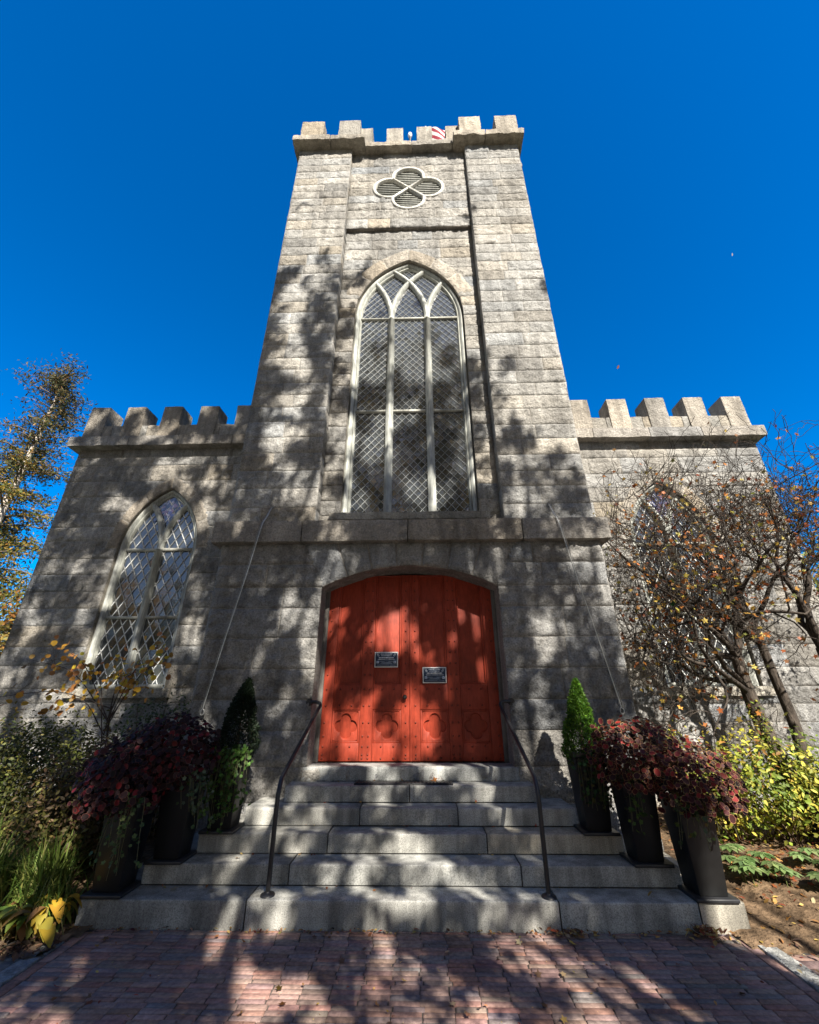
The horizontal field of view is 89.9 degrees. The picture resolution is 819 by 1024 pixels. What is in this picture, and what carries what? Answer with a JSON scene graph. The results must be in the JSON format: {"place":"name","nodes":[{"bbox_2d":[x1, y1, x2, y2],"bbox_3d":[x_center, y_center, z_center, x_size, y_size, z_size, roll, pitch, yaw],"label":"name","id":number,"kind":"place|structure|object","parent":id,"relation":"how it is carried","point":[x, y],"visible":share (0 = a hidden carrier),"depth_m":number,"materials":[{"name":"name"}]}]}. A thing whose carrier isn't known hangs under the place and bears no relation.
{"place":"outdoors","nodes":[
{"label":"outdoors","id":0,"kind":"place"},
{"bbox_2d":[0,807,158,948],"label":"soil bed","id":1,"kind":"object","parent":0,"point":[148,852],"visible":0.07,"depth_m":3.88,"materials":[{"name":"brown soil"}]},
{"bbox_2d":[0,870,27,911],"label":"grass clump","id":2,"kind":"object","parent":1,"relation":"on","point":[4,890],"visible":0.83,"depth_m":3.46,"materials":[{"name":"green plant"}]},
{"bbox_2d":[0,801,44,843],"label":"grass clump","id":3,"kind":"object","parent":1,"relation":"on","point":[7,826],"visible":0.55,"depth_m":4.21,"materials":[{"name":"green plant"}]},
{"bbox_2d":[0,821,58,905],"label":"grass clump","id":4,"kind":"object","parent":1,"relation":"on","point":[13,854],"visible":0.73,"depth_m":3.70,"materials":[{"name":"green plant"}]},
{"bbox_2d":[0,701,63,813],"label":"leafy shrub","id":5,"kind":"object","parent":1,"relation":"on","point":[21,721],"visible":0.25,"depth_m":5.76,"materials":[{"name":"green plant"}]},
{"bbox_2d":[0,893,81,947],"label":"hosta","id":6,"kind":"object","parent":1,"relation":"on","point":[24,921],"visible":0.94,"depth_m":3.19,"materials":[{"name":"yellow plant"}]},
{"bbox_2d":[0,824,98,911],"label":"grass clump","id":7,"kind":"object","parent":1,"relation":"on","point":[39,870],"visible":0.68,"depth_m":3.64,"materials":[{"name":"green plant"}]},
{"bbox_2d":[1,863,98,931],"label":"grass clump","id":8,"kind":"object","parent":1,"relation":"on","point":[50,890],"visible":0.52,"depth_m":3.42,"materials":[{"name":"green plant"}]},
{"bbox_2d":[0,685,122,857],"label":"leafy shrub","id":9,"kind":"object","parent":1,"relation":"on","point":[28,758],"visible":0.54,"depth_m":4.96,"materials":[{"name":"green plant"}]},
{"bbox_2d":[1,725,161,884],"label":"leafy shrub","id":10,"kind":"object","parent":1,"relation":"on","point":[62,808],"visible":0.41,"depth_m":4.15,"materials":[{"name":"green plant"}]},
{"bbox_2d":[0,626,172,844],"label":"yellow sapling","id":11,"kind":"object","parent":1,"relation":"on","point":[132,682],"visible":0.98,"depth_m":4.77,"materials":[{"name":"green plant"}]},
{"bbox_2d":[96,670,190,836],"bbox_3d":[-3.296,3.131,5.419,1.534,1.943,1.086,-1,-24,1],"label":"leafy shrub","id":12,"kind":"object","parent":1,"relation":"on","point":[153,827],"visible":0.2,"depth_m":5.50,"materials":[{"name":"green plant"}]},
{"bbox_2d":[0,930,818,1023],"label":"brick path","id":13,"kind":"structure","parent":0,"point":[219,983],"depth_m":2.69,"materials":[{"name":"red brick"}]},
{"bbox_2d":[75,763,750,934],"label":"granite steps","id":14,"kind":"structure","parent":13,"relation":"on","point":[429,869],"depth_m":3.64,"materials":[{"name":"grey stone"}]},
{"bbox_2d":[79,792,161,898],"bbox_3d":[-2.557,2.952,3.673,0.340,0.686,0.329,-1,-24,1],"label":"planter","id":15,"kind":"object","parent":14,"relation":"on","point":[123,882],"visible":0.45,"depth_m":3.55,"materials":[{"name":"black plastic"}]},
{"bbox_2d":[67,734,171,821],"bbox_3d":[-2.693,2.481,3.898,0.802,0.658,0.777,-1,-24,1],"label":"coleus plant","id":16,"kind":"object","parent":15,"relation":"in","point":[97,797],"visible":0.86,"depth_m":3.68,"materials":[{"name":"red plant"}]},
{"bbox_2d":[88,789,150,880],"bbox_3d":[-2.465,2.752,3.526,0.498,0.631,0.225,-1,-24,1],"label":"trailing ivy","id":17,"kind":"object","parent":15,"relation":"hanging from","point":[122,826],"visible":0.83,"depth_m":3.50,"materials":[{"name":"green plant"}]},
{"bbox_2d":[143,769,209,864],"bbox_3d":[-2.212,2.906,3.948,0.340,0.686,0.329,-1,-24,1],"label":"planter","id":18,"kind":"object","parent":14,"relation":"on","point":[175,832],"visible":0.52,"depth_m":3.82,"materials":[{"name":"black plastic"}]},
{"bbox_2d":[111,711,220,791],"bbox_3d":[-2.415,2.403,4.160,1.031,0.702,0.828,-1,-24,1],"label":"coleus plant","id":19,"kind":"object","parent":18,"relation":"in","point":[174,738],"visible":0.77,"depth_m":3.98,"materials":[{"name":"purple plant"}]},
{"bbox_2d":[148,769,214,828],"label":"trailing ivy","id":20,"kind":"object","parent":18,"relation":"hanging from","point":[191,795],"visible":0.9,"depth_m":3.81,"materials":[{"name":"green plant"}]},
{"bbox_2d":[198,749,254,834],"bbox_3d":[-1.866,2.859,4.235,0.340,0.686,0.329,-1,-24,1],"label":"planter","id":21,"kind":"object","parent":14,"relation":"on","point":[231,825],"visible":0.41,"depth_m":4.09,"materials":[{"name":"black plastic"}]},
{"bbox_2d":[195,744,253,833],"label":"trailing ivy","id":22,"kind":"object","parent":21,"relation":"in","point":[230,765],"visible":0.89,"depth_m":4.04,"materials":[{"name":"green plant"}]},
{"bbox_2d":[211,677,261,760],"bbox_3d":[-1.847,2.284,4.492,0.525,0.905,0.507,-1,-24,1],"label":"dwarf conifer","id":23,"kind":"object","parent":21,"relation":"in","point":[241,698],"visible":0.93,"depth_m":4.43,"materials":[{"name":"green plant"}]},
{"bbox_2d":[260,699,321,898],"bbox_3d":[-1.194,2.767,4.265,0.214,1.506,1.245,-1,-24,1],"label":"handrail","id":24,"kind":"object","parent":14,"relation":"on","point":[268,893],"visible":1,"depth_m":3.68,"materials":[{"name":"black metal"}]},
{"bbox_2d":[354,780,452,784],"bbox_3d":[-0.065,3.053,4.627,1.100,0.017,0.190,-1,-24,1],"label":"door mat","id":25,"kind":"object","parent":14,"relation":"on","point":[403,782],"depth_m":4.59,"materials":[{"name":"black plastic"}]},
{"bbox_2d":[499,698,556,900],"bbox_3d":[1.180,2.737,4.216,0.214,1.506,1.245,-1,-24,1],"label":"handrail","id":26,"kind":"object","parent":14,"relation":"on","point":[548,895],"visible":1,"depth_m":3.62,"materials":[{"name":"black metal"}]},
{"bbox_2d":[565,749,620,835],"bbox_3d":[1.822,2.807,4.149,0.340,0.686,0.329,-1,-24,1],"label":"planter","id":27,"kind":"object","parent":14,"relation":"on","point":[593,821],"visible":0.57,"depth_m":4.00,"materials":[{"name":"black plastic"}]},
{"bbox_2d":[560,678,604,766],"bbox_3d":[1.821,2.275,4.399,0.481,0.943,0.474,-1,-24,1],"label":"dwarf conifer","id":28,"kind":"object","parent":27,"relation":"in","point":[579,712],"visible":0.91,"depth_m":4.36,"materials":[{"name":"green plant"}]},
{"bbox_2d":[569,750,620,812],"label":"trailing ivy","id":29,"kind":"object","parent":27,"relation":"in","point":[581,762],"visible":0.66,"depth_m":3.97,"materials":[{"name":"green plant"}]},
{"bbox_2d":[609,770,674,867],"bbox_3d":[2.137,2.846,3.849,0.340,0.686,0.329,-1,-24,1],"label":"planter","id":30,"kind":"object","parent":14,"relation":"on","point":[644,851],"visible":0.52,"depth_m":3.72,"materials":[{"name":"black plastic"}]},
{"bbox_2d":[584,715,689,794],"bbox_3d":[2.200,2.355,4.038,0.928,0.646,0.803,-1,-24,1],"label":"coleus plant","id":31,"kind":"object","parent":30,"relation":"in","point":[617,756],"visible":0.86,"depth_m":3.87,"materials":[{"name":"red plant"}]},
{"bbox_2d":[614,769,664,834],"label":"trailing ivy","id":32,"kind":"object","parent":30,"relation":"hanging from","point":[643,813],"visible":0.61,"depth_m":3.69,"materials":[{"name":"green plant"}]},
{"bbox_2d":[657,793,740,903],"bbox_3d":[2.482,2.887,3.569,0.340,0.686,0.329,-1,-24,1],"label":"planter","id":33,"kind":"object","parent":14,"relation":"on","point":[700,864],"visible":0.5,"depth_m":3.45,"materials":[{"name":"black plastic"}]},
{"bbox_2d":[648,736,756,823],"bbox_3d":[2.608,2.416,3.772,0.865,0.630,0.738,-1,-24,1],"label":"coleus plant","id":34,"kind":"object","parent":33,"relation":"in","point":[703,786],"visible":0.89,"depth_m":3.58,"materials":[{"name":"red plant"}]},
{"bbox_2d":[671,790,739,850],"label":"trailing ivy","id":35,"kind":"object","parent":33,"relation":"hanging from","point":[705,819],"visible":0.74,"depth_m":3.45,"materials":[{"name":"green plant"}]},
{"bbox_2d":[0,940,818,975],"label":"side pavement","id":36,"kind":"structure","parent":0,"point":[810,961],"depth_m":2.90,"materials":[{"name":"concrete"}]},
{"bbox_2d":[0,777,818,1023],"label":"fallen leaves","id":37,"kind":"object","parent":36,"relation":"on","point":[17,951],"depth_m":3.17,"materials":[{"name":"brown plant"}]},
{"bbox_2d":[0,0,818,641],"label":"sky","id":38,"kind":"structure","parent":0,"point":[148,160],"materials":[{"name":"blue"}]},
{"bbox_2d":[657,807,818,955],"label":"soil bed","id":39,"kind":"object","parent":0,"point":[768,913],"visible":0.21,"depth_m":3.64,"materials":[{"name":"brown soil"}]},
{"bbox_2d":[664,711,687,785],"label":"leafy shoot","id":40,"kind":"object","parent":39,"relation":"on","point":[676,737],"visible":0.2,"depth_m":5.80,"materials":[{"name":"red plant"}]},
{"bbox_2d":[593,410,818,835],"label":"bare tree","id":41,"kind":"object","parent":39,"relation":"on","point":[742,681],"visible":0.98,"depth_m":5.86,"materials":[{"name":"brown plant"}]},
{"bbox_2d":[676,739,776,844],"bbox_3d":[3.761,3.471,5.144,1.146,1.118,1.086,-8,-25,16],"label":"leafy shrub","id":42,"kind":"object","parent":39,"relation":"on","point":[739,823],"visible":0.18,"depth_m":4.82,"materials":[{"name":"yellow plant"}]},
{"bbox_2d":[720,843,776,866],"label":"ground plant","id":43,"kind":"object","parent":39,"relation":"on","point":[730,847],"visible":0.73,"depth_m":4.13,"materials":[{"name":"green plant"}]},
{"bbox_2d":[721,855,780,886],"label":"ground plant","id":44,"kind":"object","parent":39,"relation":"on","point":[747,867],"visible":0.94,"depth_m":3.86,"materials":[{"name":"green plant"}]},
{"bbox_2d":[691,726,818,846],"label":"leafy shrub","id":45,"kind":"object","parent":39,"relation":"on","point":[786,809],"visible":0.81,"depth_m":4.76,"materials":[{"name":"yellow plant"}]},
{"bbox_2d":[741,698,787,821],"bbox_3d":[4.620,3.103,5.328,0.337,1.564,0.380,14,-28,-29],"label":"leafy shoot","id":46,"kind":"object","parent":39,"relation":"on","point":[762,741],"visible":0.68,"depth_m":5.35,"materials":[{"name":"yellow plant"}]},
{"bbox_2d":[760,860,818,886],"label":"ground plant","id":47,"kind":"object","parent":39,"relation":"on","point":[781,869],"visible":0.96,"depth_m":3.79,"materials":[{"name":"green plant"}]},
{"bbox_2d":[787,847,818,867],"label":"ground plant","id":48,"kind":"object","parent":39,"relation":"on","point":[801,855],"visible":0.94,"depth_m":4.10,"materials":[{"name":"green plant"}]},
{"bbox_2d":[792,753,818,812],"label":"leafy shrub","id":49,"kind":"object","parent":39,"relation":"on","point":[802,785],"visible":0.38,"depth_m":4.83,"materials":[{"name":"yellow plant"}]},
{"label":"ground","id":50,"kind":"structure","parent":0,"visible":0},
{"bbox_2d":[0,577,30,656],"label":"autumn tree","id":51,"kind":"object","parent":50,"relation":"on","point":[4,635],"visible":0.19,"depth_m":16.12,"materials":[{"name":"orange plant"}]},
{"bbox_2d":[0,348,98,651],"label":"autumn tree","id":52,"kind":"object","parent":50,"relation":"on","point":[17,462],"visible":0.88,"depth_m":20.74,"materials":[{"name":"yellow plant"}]},
{"bbox_2d":[0,115,818,850],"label":"church","id":53,"kind":"structure","parent":50,"relation":"on","point":[410,441],"depth_m":7.12,"materials":[{"name":"stone"}]},
{"bbox_2d":[61,490,198,697],"bbox_3d":[-5.029,1.378,7.963,1.925,4.086,0.354,-1,-24,1],"label":"arched window","id":54,"kind":"structure","parent":53,"relation":"in","point":[146,590],"depth_m":7.87,"materials":[{"name":"glass"}]},
{"bbox_2d":[200,504,273,715],"bbox_3d":[-2.335,1.182,5.613,0.516,2.882,0.232,-1,-24,1],"label":"steel cable","id":55,"kind":"object","parent":53,"relation":"attached to","point":[232,615],"visible":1,"depth_m":5.48,"materials":[{"name":"grey metal"}]},
{"bbox_2d":[318,575,409,760],"bbox_3d":[-0.590,2.046,5.650,1.194,2.395,0.130,-1,-24,1],"label":"door","id":56,"kind":"structure","parent":53,"relation":"in","point":[365,716],"depth_m":5.58,"materials":[{"name":"red paint"}]},
{"bbox_2d":[374,652,397,666],"bbox_3d":[-0.318,2.024,5.623,0.320,0.200,0.012,-1,-24,1],"label":"notice sign","id":57,"kind":"object","parent":53,"relation":"attached to","point":[386,659],"visible":1,"depth_m":5.62,"materials":[{"name":"metal"}]},
{"bbox_2d":[329,264,490,520],"bbox_3d":[-0.004,-2.630,7.715,2.500,6.177,0.389,-1,-24,1],"label":"arched window","id":58,"kind":"structure","parent":53,"relation":"in","point":[409,455],"depth_m":7.41,"materials":[{"name":"glass"}]},
{"bbox_2d":[425,126,444,139],"bbox_3d":[0.901,-10.158,11.531,0.895,2.600,0.080,-1,-24,1],"label":"flag","id":59,"kind":"object","parent":53,"relation":"on","point":[438,133],"visible":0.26,"depth_m":11.87,"materials":[{"name":"fabric"}]},
{"bbox_2d":[423,667,446,682],"bbox_3d":[0.338,2.198,5.527,0.320,0.200,0.012,-1,-24,1],"label":"notice sign","id":60,"kind":"object","parent":53,"relation":"attached to","point":[434,674],"visible":1,"depth_m":5.53,"materials":[{"name":"metal"}]},
{"bbox_2d":[409,575,503,760],"bbox_3d":[0.607,2.040,5.646,1.212,2.395,0.084,-1,-24,1],"label":"door","id":61,"kind":"structure","parent":53,"relation":"in","point":[451,621],"depth_m":5.56,"materials":[{"name":"red paint"}]},
{"bbox_2d":[547,500,624,714],"bbox_3d":[2.335,1.122,5.516,0.516,2.882,0.232,-1,-24,1],"label":"steel cable","id":62,"kind":"object","parent":53,"relation":"attached to","point":[550,506],"visible":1,"depth_m":5.38,"materials":[{"name":"grey metal"}]},
{"bbox_2d":[631,484,776,695],"bbox_3d":[5.128,1.246,7.752,1.925,4.085,0.351,-1,-24,1],"label":"arched window","id":63,"kind":"structure","parent":53,"relation":"in","point":[760,690],"depth_m":7.44,"materials":[{"name":"glass"}]},
{"bbox_2d":[0,940,818,992],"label":"path edging","id":64,"kind":"object","parent":50,"relation":"on","point":[809,977],"visible":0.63,"depth_m":2.83,"materials":[{"name":"stone"}]},
{"bbox_2d":[799,539,818,594],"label":"autumn tree","id":65,"kind":"object","parent":50,"relation":"on","point":[813,573],"visible":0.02,"depth_m":12.54,"materials":[{"name":"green plant"}]}
]}

